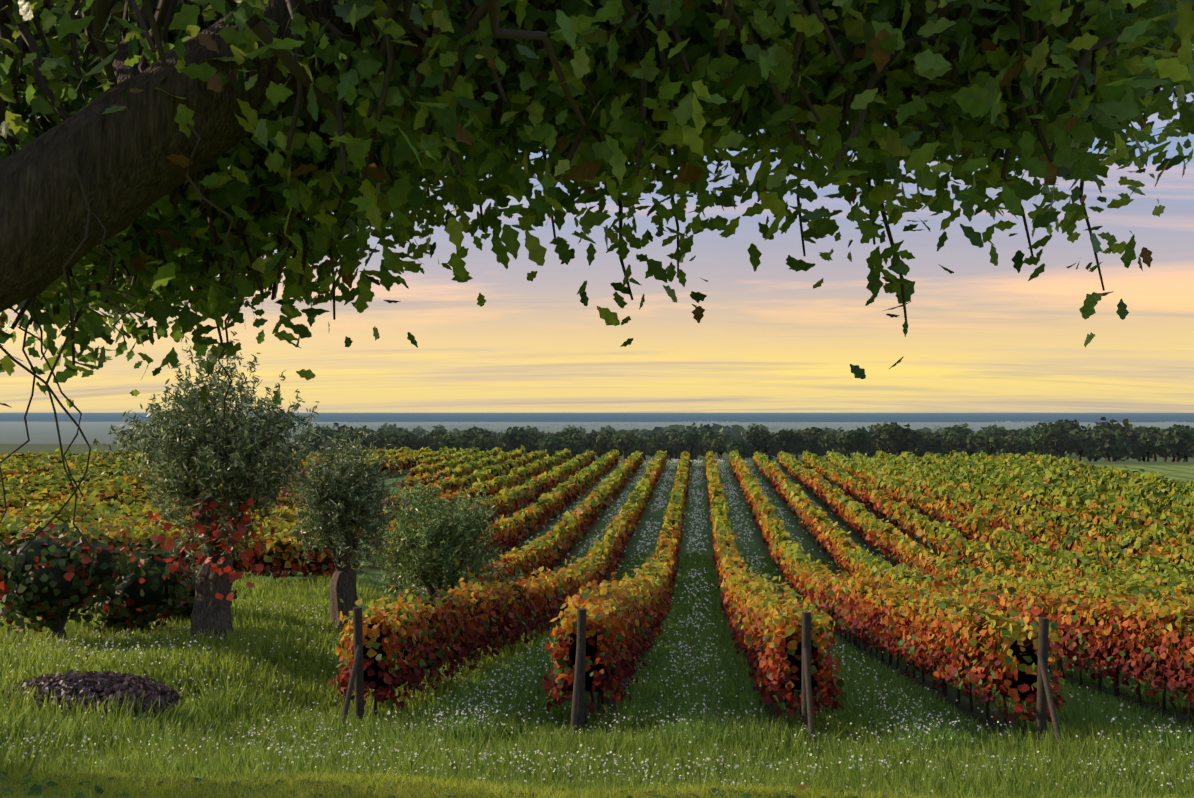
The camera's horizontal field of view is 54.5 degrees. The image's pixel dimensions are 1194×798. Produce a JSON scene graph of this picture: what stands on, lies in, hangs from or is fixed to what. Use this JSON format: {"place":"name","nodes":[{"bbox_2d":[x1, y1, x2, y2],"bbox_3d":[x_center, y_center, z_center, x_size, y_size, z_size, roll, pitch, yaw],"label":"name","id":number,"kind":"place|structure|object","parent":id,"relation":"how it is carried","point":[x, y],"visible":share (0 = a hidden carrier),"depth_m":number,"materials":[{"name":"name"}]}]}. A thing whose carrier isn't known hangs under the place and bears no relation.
{"place":"outdoors","nodes":[
{"label":"outdoors","id":0,"kind":"place"},
{"bbox_2d":[0,0,1193,580],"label":"foliage","id":1,"kind":"object","parent":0,"point":[694,132],"depth_m":2.68,"materials":[{"name":"green plant"}]},
{"bbox_2d":[0,548,1193,797],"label":"grass","id":2,"kind":"structure","parent":0,"point":[224,766],"depth_m":13.45,"materials":[{"name":"green plant"}]},
{"bbox_2d":[0,422,1193,797],"bbox_3d":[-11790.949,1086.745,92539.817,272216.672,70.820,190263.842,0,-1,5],"label":"ground","id":3,"kind":"structure","parent":0,"point":[42,436],"depth_m":93.58,"materials":[{"name":"green plant"}]},
{"bbox_2d":[0,458,1193,795],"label":"flowers","id":4,"kind":"object","parent":3,"relation":"on","point":[658,498],"visible":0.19,"depth_m":15.86,"materials":[{"name":"white plant"}]},
{"bbox_2d":[2,452,1193,750],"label":"wooden posts","id":5,"kind":"object","parent":3,"relation":"on","point":[806,708],"visible":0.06,"depth_m":14.48,"materials":[{"name":"brown wood"}]},
{"bbox_2d":[0,444,1193,723],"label":"vines","id":6,"kind":"object","parent":5,"relation":"attached to","point":[986,672],"visible":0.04,"depth_m":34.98,"materials":[{"name":"plant"}]},
{"bbox_2d":[316,435,1187,461],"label":"tree trunks","id":7,"kind":"object","parent":3,"relation":"on","point":[1175,459],"visible":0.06,"depth_m":190.63,"materials":[{"name":"brown wood"}]},
{"bbox_2d":[113,417,1193,460],"bbox_3d":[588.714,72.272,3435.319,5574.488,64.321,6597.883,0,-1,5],"label":"distant tree line","id":8,"kind":"object","parent":7,"relation":"attached to","point":[1119,440],"visible":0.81,"depth_m":189.62,"materials":[{"name":"green plant"}]},
{"bbox_2d":[0,413,1193,421],"bbox_3d":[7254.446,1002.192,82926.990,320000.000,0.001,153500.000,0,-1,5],"label":"sea","id":9,"kind":"structure","parent":0,"point":[661,417],"depth_m":13350.03,"materials":[{"name":"blue"}]},
{"bbox_2d":[0,48,1193,412],"label":"sky","id":10,"kind":"structure","parent":0,"point":[981,337],"materials":[{"name":"yellow"}]}
]}

